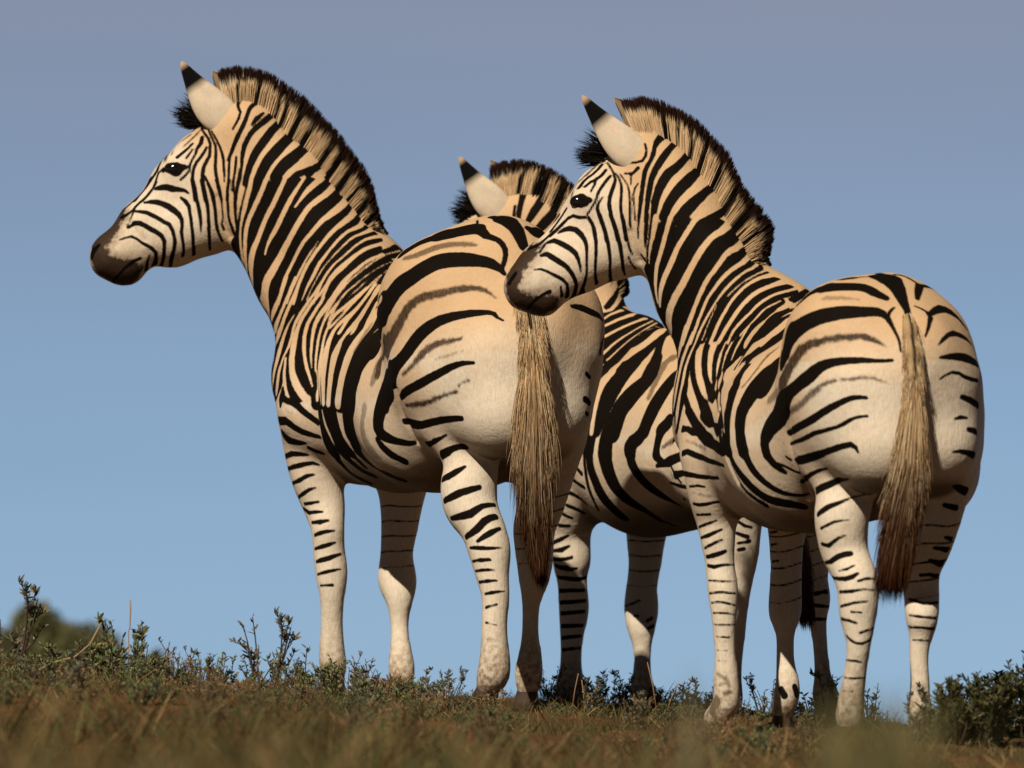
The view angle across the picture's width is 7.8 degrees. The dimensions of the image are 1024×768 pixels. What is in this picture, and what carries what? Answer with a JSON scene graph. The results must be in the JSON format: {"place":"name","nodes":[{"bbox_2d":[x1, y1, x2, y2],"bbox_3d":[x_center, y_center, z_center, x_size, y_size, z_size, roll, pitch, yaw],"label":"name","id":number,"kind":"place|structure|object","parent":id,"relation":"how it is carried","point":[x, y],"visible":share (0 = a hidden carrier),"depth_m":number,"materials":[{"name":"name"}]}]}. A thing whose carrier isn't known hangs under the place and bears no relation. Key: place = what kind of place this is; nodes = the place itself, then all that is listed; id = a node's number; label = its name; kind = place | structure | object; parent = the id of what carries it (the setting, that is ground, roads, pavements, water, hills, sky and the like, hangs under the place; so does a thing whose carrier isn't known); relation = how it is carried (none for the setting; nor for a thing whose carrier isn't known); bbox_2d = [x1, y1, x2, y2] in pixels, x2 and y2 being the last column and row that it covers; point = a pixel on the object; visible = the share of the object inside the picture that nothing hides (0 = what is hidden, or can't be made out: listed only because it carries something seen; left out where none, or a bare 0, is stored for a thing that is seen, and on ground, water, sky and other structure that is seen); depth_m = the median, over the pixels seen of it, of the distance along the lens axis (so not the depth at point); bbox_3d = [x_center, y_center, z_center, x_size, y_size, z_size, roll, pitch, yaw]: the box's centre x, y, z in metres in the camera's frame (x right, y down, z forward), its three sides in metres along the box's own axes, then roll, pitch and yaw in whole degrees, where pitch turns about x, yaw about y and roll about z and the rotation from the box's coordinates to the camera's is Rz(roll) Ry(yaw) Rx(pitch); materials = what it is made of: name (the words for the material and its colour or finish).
{"place":"outdoors","nodes":[
{"label":"outdoors","id":0,"kind":"place"},
{"bbox_2d":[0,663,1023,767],"bbox_3d":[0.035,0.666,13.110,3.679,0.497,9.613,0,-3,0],"label":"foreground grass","id":1,"kind":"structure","parent":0,"point":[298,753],"depth_m":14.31,"materials":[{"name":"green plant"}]},
{"bbox_2d":[0,652,1023,767],"bbox_3d":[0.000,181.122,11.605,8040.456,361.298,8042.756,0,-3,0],"label":"ground","id":2,"kind":"structure","parent":0,"point":[596,735],"depth_m":18.98,"materials":[{"name":"green plant"}]},
{"bbox_2d":[0,682,22,704],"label":"shrub","id":3,"kind":"object","parent":2,"relation":"on","point":[6,696],"visible":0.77,"depth_m":18.75,"materials":[{"name":"green plant"}]},
{"bbox_2d":[2,652,39,674],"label":"shrub","id":4,"kind":"object","parent":2,"relation":"on","point":[15,660],"visible":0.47,"depth_m":21.99,"materials":[{"name":"green plant"}]},
{"bbox_2d":[1,664,41,682],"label":"shrub","id":5,"kind":"object","parent":2,"relation":"on","point":[13,671],"visible":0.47,"depth_m":20.53,"materials":[{"name":"green plant"}]},
{"bbox_2d":[3,678,44,696],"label":"shrub","id":6,"kind":"object","parent":2,"relation":"on","point":[25,687],"visible":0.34,"depth_m":19.25,"materials":[{"name":"green plant"}]},
{"bbox_2d":[0,574,50,666],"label":"shrub","id":7,"kind":"object","parent":2,"relation":"on","point":[31,611],"visible":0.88,"depth_m":22.25,"materials":[{"name":"green plant"}]},
{"bbox_2d":[18,657,37,683],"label":"shrub","id":8,"kind":"object","parent":2,"relation":"on","point":[28,669],"visible":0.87,"depth_m":20.34,"materials":[{"name":"green plant"}]},
{"bbox_2d":[19,654,58,676],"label":"shrub","id":9,"kind":"object","parent":2,"relation":"on","point":[38,657],"visible":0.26,"depth_m":21.79,"materials":[{"name":"green plant"}]},
{"bbox_2d":[19,640,90,673],"bbox_3d":[-1.334,0.813,22.071,0.174,0.126,0.206,-2,-4,37],"label":"shrub","id":10,"kind":"object","parent":2,"relation":"on","point":[55,653],"visible":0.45,"depth_m":22.06,"materials":[{"name":"green plant"}]},
{"bbox_2d":[26,657,90,682],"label":"shrub","id":11,"kind":"object","parent":2,"relation":"on","point":[47,665],"visible":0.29,"depth_m":21.06,"materials":[{"name":"green plant"}]},
{"bbox_2d":[0,600,130,672],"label":"bush","id":12,"kind":"object","parent":2,"relation":"on","point":[64,634],"visible":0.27,"depth_m":47.87,"materials":[{"name":"green plant"}]},
{"bbox_2d":[52,674,92,698],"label":"shrub","id":13,"kind":"object","parent":2,"relation":"on","point":[57,685],"visible":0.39,"depth_m":19.38,"materials":[{"name":"green plant"}]},
{"bbox_2d":[60,648,90,700],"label":"shrub","id":14,"kind":"object","parent":2,"relation":"on","point":[75,671],"visible":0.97,"depth_m":19.00,"materials":[{"name":"green plant"}]},
{"bbox_2d":[59,663,94,682],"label":"shrub","id":15,"kind":"object","parent":2,"relation":"on","point":[64,674],"visible":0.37,"depth_m":20.64,"materials":[{"name":"green plant"}]},
{"bbox_2d":[74,679,101,700],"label":"shrub","id":16,"kind":"object","parent":2,"relation":"on","point":[92,693],"visible":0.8,"depth_m":19.00,"materials":[{"name":"green plant"}]},
{"bbox_2d":[70,612,148,675],"bbox_3d":[-1.161,0.780,22.073,0.216,0.229,0.186,-2,-4,36],"label":"shrub","id":17,"kind":"object","parent":2,"relation":"on","point":[138,635],"visible":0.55,"depth_m":22.07,"materials":[{"name":"green plant"}]},
{"bbox_2d":[81,642,151,682],"bbox_3d":[-1.114,0.817,21.313,0.210,0.174,0.190,0,-3,7],"label":"shrub","id":18,"kind":"object","parent":2,"relation":"on","point":[112,667],"visible":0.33,"depth_m":21.30,"materials":[{"name":"green plant"}]},
{"bbox_2d":[83,641,167,677],"bbox_3d":[-1.117,0.812,21.800,0.226,0.138,0.192,2,-3,-28],"label":"shrub","id":19,"kind":"object","parent":2,"relation":"on","point":[141,648],"visible":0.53,"depth_m":21.79,"materials":[{"name":"green plant"}]},
{"bbox_2d":[100,669,152,683],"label":"shrub","id":20,"kind":"object","parent":2,"relation":"on","point":[124,672],"visible":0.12,"depth_m":21.02,"materials":[{"name":"green plant"}]},
{"bbox_2d":[110,652,172,676],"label":"shrub","id":21,"kind":"object","parent":2,"relation":"on","point":[118,662],"visible":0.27,"depth_m":21.70,"materials":[{"name":"green plant"}]},
{"bbox_2d":[125,656,162,682],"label":"shrub","id":22,"kind":"object","parent":2,"relation":"on","point":[148,669],"visible":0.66,"depth_m":20.66,"materials":[{"name":"green plant"}]},
{"bbox_2d":[116,677,181,706],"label":"shrub","id":23,"kind":"object","parent":2,"relation":"on","point":[152,694],"visible":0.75,"depth_m":18.96,"materials":[{"name":"green plant"}]},
{"bbox_2d":[0,754,301,767],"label":"grass tuft","id":24,"kind":"object","parent":2,"relation":"on","point":[127,765],"visible":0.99,"depth_m":8.78,"materials":[{"name":"plant"}]},
{"bbox_2d":[137,636,176,681],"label":"shrub","id":25,"kind":"object","parent":2,"relation":"on","point":[168,655],"visible":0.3,"depth_m":22.17,"materials":[{"name":"green plant"}]},
{"bbox_2d":[154,657,199,688],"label":"shrub","id":26,"kind":"object","parent":2,"relation":"on","point":[181,672],"visible":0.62,"depth_m":21.55,"materials":[{"name":"green plant"}]},
{"bbox_2d":[167,645,197,688],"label":"shrub","id":27,"kind":"object","parent":2,"relation":"on","point":[189,665],"visible":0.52,"depth_m":21.83,"materials":[{"name":"green plant"}]},
{"bbox_2d":[174,680,210,698],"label":"shrub","id":28,"kind":"object","parent":2,"relation":"on","point":[187,689],"visible":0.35,"depth_m":19.54,"materials":[{"name":"green plant"}]},
{"bbox_2d":[186,687,218,727],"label":"shrub","id":29,"kind":"object","parent":2,"relation":"on","point":[208,705],"visible":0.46,"depth_m":17.98,"materials":[{"name":"green plant"}]},
{"bbox_2d":[191,660,215,692],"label":"shrub","id":30,"kind":"object","parent":2,"relation":"on","point":[211,675],"visible":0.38,"depth_m":20.84,"materials":[{"name":"green plant"}]},
{"bbox_2d":[188,667,227,708],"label":"shrub","id":31,"kind":"object","parent":2,"relation":"on","point":[211,689],"visible":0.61,"depth_m":18.88,"materials":[{"name":"green plant"}]},
{"bbox_2d":[190,647,228,686],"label":"shrub","id":32,"kind":"object","parent":2,"relation":"on","point":[222,658],"visible":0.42,"depth_m":22.09,"materials":[{"name":"green plant"}]},
{"bbox_2d":[205,654,256,688],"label":"shrub","id":33,"kind":"object","parent":2,"relation":"on","point":[230,671],"visible":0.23,"depth_m":22.17,"materials":[{"name":"green plant"}]},
{"bbox_2d":[210,674,253,694],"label":"shrub","id":34,"kind":"object","parent":2,"relation":"on","point":[236,681],"visible":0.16,"depth_m":21.02,"materials":[{"name":"green plant"}]},
{"bbox_2d":[226,678,259,700],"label":"shrub","id":35,"kind":"object","parent":2,"relation":"on","point":[251,688],"visible":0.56,"depth_m":19.26,"materials":[{"name":"green plant"}]},
{"bbox_2d":[236,669,274,697],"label":"shrub","id":36,"kind":"object","parent":2,"relation":"on","point":[261,683],"visible":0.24,"depth_m":21.55,"materials":[{"name":"green plant"}]},
{"bbox_2d":[238,690,274,711],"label":"shrub","id":37,"kind":"object","parent":2,"relation":"on","point":[267,700],"visible":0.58,"depth_m":18.90,"materials":[{"name":"green plant"}]},
{"bbox_2d":[229,606,301,688],"bbox_3d":[-0.723,0.794,22.066,0.206,0.284,0.154,-1,-3,15],"label":"shrub","id":38,"kind":"object","parent":2,"relation":"on","point":[257,657],"visible":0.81,"depth_m":22.06,"materials":[{"name":"green plant"}]},
{"bbox_2d":[255,682,300,706],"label":"shrub","id":39,"kind":"object","parent":2,"relation":"on","point":[290,697],"visible":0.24,"depth_m":19.77,"materials":[{"name":"green plant"}]},
{"bbox_2d":[262,676,301,696],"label":"shrub","id":40,"kind":"object","parent":2,"relation":"on","point":[278,682],"visible":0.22,"depth_m":21.82,"materials":[{"name":"green plant"}]},
{"bbox_2d":[270,656,303,692],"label":"shrub","id":41,"kind":"object","parent":2,"relation":"on","point":[292,671],"visible":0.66,"depth_m":21.89,"materials":[{"name":"green plant"}]},
{"bbox_2d":[291,675,316,701],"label":"shrub","id":42,"kind":"object","parent":2,"relation":"on","point":[303,688],"visible":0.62,"depth_m":20.70,"materials":[{"name":"green plant"}]},
{"bbox_2d":[271,644,348,696],"bbox_3d":[-0.594,0.852,22.021,0.220,0.182,0.198,1,-3,-17],"label":"shrub","id":43,"kind":"object","parent":2,"relation":"on","point":[326,667],"visible":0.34,"depth_m":22.01,"materials":[{"name":"green plant"}]},
{"bbox_2d":[303,686,325,712],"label":"shrub","id":44,"kind":"object","parent":2,"relation":"on","point":[316,700],"visible":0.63,"depth_m":19.09,"materials":[{"name":"green plant"}]},
{"bbox_2d":[292,664,369,701],"bbox_3d":[-0.519,0.884,21.662,0.221,0.159,0.260,0,-3,1],"label":"shrub","id":45,"kind":"object","parent":2,"relation":"on","point":[335,678],"visible":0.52,"depth_m":21.65,"materials":[{"name":"green plant"}]},
{"bbox_2d":[89,61,604,710],"bbox_3d":[-0.360,-0.006,22.169,0.794,1.964,1.893,3,-4,-44],"label":"zebra","id":46,"kind":"object","parent":2,"relation":"on","point":[405,381],"visible":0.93,"depth_m":22.09,"materials":[{"name":"black"}]},
{"bbox_2d":[333,696,374,715],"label":"shrub","id":47,"kind":"object","parent":2,"relation":"on","point":[347,704],"visible":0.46,"depth_m":19.64,"materials":[{"name":"green plant"}]},
{"bbox_2d":[341,701,370,735],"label":"shrub","id":48,"kind":"object","parent":2,"relation":"on","point":[361,727],"visible":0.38,"depth_m":18.20,"materials":[{"name":"green plant"}]},
{"bbox_2d":[345,701,376,724],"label":"shrub","id":49,"kind":"object","parent":2,"relation":"on","point":[355,709],"visible":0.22,"depth_m":18.89,"materials":[{"name":"green plant"}]},
{"bbox_2d":[339,650,384,697],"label":"shrub","id":50,"kind":"object","parent":2,"relation":"on","point":[370,667],"visible":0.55,"depth_m":21.84,"materials":[{"name":"green plant"}]},
{"bbox_2d":[349,678,380,708],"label":"shrub","id":51,"kind":"object","parent":2,"relation":"on","point":[375,695],"visible":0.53,"depth_m":20.03,"materials":[{"name":"green plant"}]},
{"bbox_2d":[355,679,420,707],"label":"shrub","id":52,"kind":"object","parent":2,"relation":"on","point":[397,694],"visible":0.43,"depth_m":21.36,"materials":[{"name":"green plant"}]},
{"bbox_2d":[367,699,410,724],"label":"shrub","id":53,"kind":"object","parent":2,"relation":"on","point":[380,712],"visible":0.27,"depth_m":19.13,"materials":[{"name":"green plant"}]},
{"bbox_2d":[362,707,417,733],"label":"shrub","id":54,"kind":"object","parent":2,"relation":"on","point":[393,719],"visible":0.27,"depth_m":18.78,"materials":[{"name":"green plant"}]},
{"bbox_2d":[367,673,414,703],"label":"shrub","id":55,"kind":"object","parent":2,"relation":"on","point":[383,683],"visible":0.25,"depth_m":21.81,"materials":[{"name":"green plant"}]},
{"bbox_2d":[382,670,415,701],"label":"shrub","id":56,"kind":"object","parent":2,"relation":"on","point":[389,690],"visible":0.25,"depth_m":21.67,"materials":[{"name":"green plant"}]},
{"bbox_2d":[380,675,441,703],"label":"shrub","id":57,"kind":"object","parent":2,"relation":"on","point":[421,685],"visible":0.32,"depth_m":21.95,"materials":[{"name":"green plant"}]},
{"bbox_2d":[401,699,437,720],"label":"shrub","id":58,"kind":"object","parent":2,"relation":"on","point":[425,715],"visible":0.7,"depth_m":19.41,"materials":[{"name":"green plant"}]},
{"bbox_2d":[405,687,450,715],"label":"shrub","id":59,"kind":"object","parent":2,"relation":"on","point":[442,706],"visible":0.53,"depth_m":20.67,"materials":[{"name":"green plant"}]},
{"bbox_2d":[422,666,456,710],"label":"shrub","id":60,"kind":"object","parent":2,"relation":"on","point":[443,690],"visible":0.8,"depth_m":21.68,"materials":[{"name":"green plant"}]},
{"bbox_2d":[437,665,468,702],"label":"shrub","id":61,"kind":"object","parent":2,"relation":"on","point":[461,679],"visible":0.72,"depth_m":22.07,"materials":[{"name":"green plant"}]},
{"bbox_2d":[452,693,489,712],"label":"shrub","id":62,"kind":"object","parent":2,"relation":"on","point":[459,703],"visible":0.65,"depth_m":21.23,"materials":[{"name":"green plant"}]},
{"bbox_2d":[467,702,508,747],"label":"shrub","id":63,"kind":"object","parent":2,"relation":"on","point":[498,724],"visible":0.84,"depth_m":18.02,"materials":[{"name":"green plant"}]},
{"bbox_2d":[469,688,507,713],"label":"shrub","id":64,"kind":"object","parent":2,"relation":"on","point":[482,697],"visible":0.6,"depth_m":21.07,"materials":[{"name":"green plant"}]},
{"bbox_2d":[470,704,525,731],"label":"shrub","id":65,"kind":"object","parent":2,"relation":"on","point":[489,714],"visible":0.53,"depth_m":19.25,"materials":[{"name":"green plant"}]},
{"bbox_2d":[499,733,531,747],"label":"shrub","id":66,"kind":"object","parent":2,"relation":"on","point":[519,741],"visible":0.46,"depth_m":18.03,"materials":[{"name":"plant"}]},
{"bbox_2d":[538,664,567,699],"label":"shrub","id":67,"kind":"object","parent":2,"relation":"on","point":[555,677],"visible":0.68,"depth_m":22.49,"materials":[{"name":"green plant"}]},
{"bbox_2d":[540,679,570,701],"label":"shrub","id":68,"kind":"object","parent":2,"relation":"on","point":[547,695],"visible":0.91,"depth_m":22.30,"materials":[{"name":"green plant"}]},
{"bbox_2d":[582,677,603,716],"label":"shrub","id":69,"kind":"object","parent":2,"relation":"on","point":[592,696],"visible":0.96,"depth_m":21.24,"materials":[{"name":"green plant"}]},
{"bbox_2d":[575,669,624,704],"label":"shrub","id":70,"kind":"object","parent":2,"relation":"on","point":[605,691],"visible":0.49,"depth_m":22.36,"materials":[{"name":"green plant"}]},
{"bbox_2d":[597,669,634,703],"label":"shrub","id":71,"kind":"object","parent":2,"relation":"on","point":[612,672],"visible":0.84,"depth_m":22.57,"materials":[{"name":"green plant"}]},
{"bbox_2d":[610,727,636,744],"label":"shrub","id":72,"kind":"object","parent":2,"relation":"on","point":[621,732],"visible":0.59,"depth_m":19.27,"materials":[{"name":"plant"}]},
{"bbox_2d":[623,690,650,729],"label":"shrub","id":73,"kind":"object","parent":2,"relation":"on","point":[642,704],"visible":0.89,"depth_m":19.84,"materials":[{"name":"green plant"}]},
{"bbox_2d":[622,693,655,714],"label":"shrub","id":74,"kind":"object","parent":2,"relation":"on","point":[634,699],"visible":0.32,"depth_m":21.61,"materials":[{"name":"green plant"}]},
{"bbox_2d":[447,157,837,723],"bbox_3d":[0.437,0.153,22.735,0.677,1.753,1.809,3,-4,-43],"label":"zebra","id":75,"kind":"object","parent":2,"relation":"on","point":[629,480],"visible":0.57,"depth_m":22.66,"materials":[{"name":"black"}]},
{"bbox_2d":[627,733,672,754],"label":"shrub","id":76,"kind":"object","parent":2,"relation":"on","point":[662,736],"visible":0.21,"depth_m":18.86,"materials":[{"name":"green plant"}]},
{"bbox_2d":[646,685,676,702],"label":"shrub","id":77,"kind":"object","parent":2,"relation":"on","point":[657,693],"visible":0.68,"depth_m":22.48,"materials":[{"name":"green plant"}]},
{"bbox_2d":[651,702,686,720],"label":"shrub","id":78,"kind":"object","parent":2,"relation":"on","point":[678,708],"visible":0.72,"depth_m":21.32,"materials":[{"name":"green plant"}]},
{"bbox_2d":[657,723,686,767],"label":"shrub","id":79,"kind":"object","parent":2,"relation":"on","point":[672,749],"visible":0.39,"depth_m":18.10,"materials":[{"name":"green plant"}]},
{"bbox_2d":[666,684,704,711],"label":"shrub","id":80,"kind":"object","parent":2,"relation":"on","point":[681,696],"visible":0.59,"depth_m":22.14,"materials":[{"name":"green plant"}]},
{"bbox_2d":[677,676,713,713],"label":"shrub","id":81,"kind":"object","parent":2,"relation":"on","point":[709,698],"visible":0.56,"depth_m":22.06,"materials":[{"name":"green plant"}]},
{"bbox_2d":[656,665,754,767],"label":"grass tuft","id":82,"kind":"object","parent":2,"relation":"on","point":[691,743],"visible":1,"depth_m":9.00,"materials":[{"name":"green plant"}]},
{"bbox_2d":[693,720,734,746],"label":"shrub","id":83,"kind":"object","parent":2,"relation":"on","point":[720,731],"visible":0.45,"depth_m":19.18,"materials":[{"name":"plant"}]},
{"bbox_2d":[703,714,736,735],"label":"shrub","id":84,"kind":"object","parent":2,"relation":"on","point":[723,720],"visible":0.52,"depth_m":19.44,"materials":[{"name":"plant"}]},
{"bbox_2d":[712,737,739,761],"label":"shrub","id":85,"kind":"object","parent":2,"relation":"on","point":[721,747],"visible":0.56,"depth_m":18.28,"materials":[{"name":"green plant"}]},
{"bbox_2d":[504,95,984,732],"bbox_3d":[0.767,0.083,20.583,0.787,1.840,1.679,2,-4,-37],"label":"zebra","id":86,"kind":"object","parent":2,"relation":"on","point":[838,415],"visible":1,"depth_m":20.31,"materials":[{"name":"black"}]},
{"bbox_2d":[744,706,770,720],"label":"shrub","id":87,"kind":"object","parent":2,"relation":"on","point":[762,718],"visible":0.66,"depth_m":21.46,"materials":[{"name":"green plant"}]},
{"bbox_2d":[743,672,775,716],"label":"shrub","id":88,"kind":"object","parent":2,"relation":"on","point":[752,688],"visible":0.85,"depth_m":22.08,"materials":[{"name":"green plant"}]},
{"bbox_2d":[737,722,781,747],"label":"shrub","id":89,"kind":"object","parent":2,"relation":"on","point":[757,730],"visible":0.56,"depth_m":19.18,"materials":[{"name":"green plant"}]},
{"bbox_2d":[748,733,789,756],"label":"shrub","id":90,"kind":"object","parent":2,"relation":"on","point":[772,749],"visible":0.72,"depth_m":18.98,"materials":[{"name":"green plant"}]},
{"bbox_2d":[770,730,810,758],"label":"shrub","id":91,"kind":"object","parent":2,"relation":"on","point":[779,742],"visible":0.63,"depth_m":18.85,"materials":[{"name":"plant"}]},
{"bbox_2d":[794,709,825,747],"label":"shrub","id":92,"kind":"object","parent":2,"relation":"on","point":[806,728],"visible":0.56,"depth_m":19.34,"materials":[{"name":"green plant"}]},
{"bbox_2d":[791,690,832,728],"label":"shrub","id":93,"kind":"object","parent":2,"relation":"on","point":[802,706],"visible":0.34,"depth_m":21.38,"materials":[{"name":"green plant"}]},
{"bbox_2d":[809,667,842,722],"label":"shrub","id":94,"kind":"object","parent":2,"relation":"on","point":[831,686],"visible":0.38,"depth_m":22.05,"materials":[{"name":"green plant"}]},
{"bbox_2d":[864,687,881,728],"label":"shrub","id":95,"kind":"object","parent":2,"relation":"on","point":[874,697],"visible":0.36,"depth_m":21.34,"materials":[{"name":"green plant"}]},
{"bbox_2d":[740,674,1015,767],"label":"grass tuft","id":96,"kind":"object","parent":2,"relation":"on","point":[884,757],"visible":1,"depth_m":8.96,"materials":[{"name":"green plant"}]},
{"bbox_2d":[903,690,933,741],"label":"shrub","id":97,"kind":"object","parent":2,"relation":"on","point":[914,716],"visible":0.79,"depth_m":19.51,"materials":[{"name":"green plant"}]},
{"bbox_2d":[917,689,988,745],"bbox_3d":[1.138,0.872,19.476,0.175,0.167,0.162,-2,-4,38],"label":"bush","id":98,"kind":"object","parent":2,"relation":"on","point":[955,709],"visible":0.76,"depth_m":19.45,"materials":[{"name":"green plant"}]},
{"bbox_2d":[914,663,1023,747],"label":"bush","id":99,"kind":"object","parent":2,"relation":"on","point":[998,697],"visible":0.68,"depth_m":19.73,"materials":[{"name":"green plant"}]},
{"bbox_2d":[982,649,1023,738],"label":"bush","id":100,"kind":"object","parent":2,"relation":"on","point":[1019,715],"visible":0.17,"depth_m":20.32,"materials":[{"name":"green plant"}]},
{"bbox_2d":[0,0,1023,723],"label":"sky","id":101,"kind":"structure","parent":0,"point":[143,460],"materials":[{"name":"blue"}]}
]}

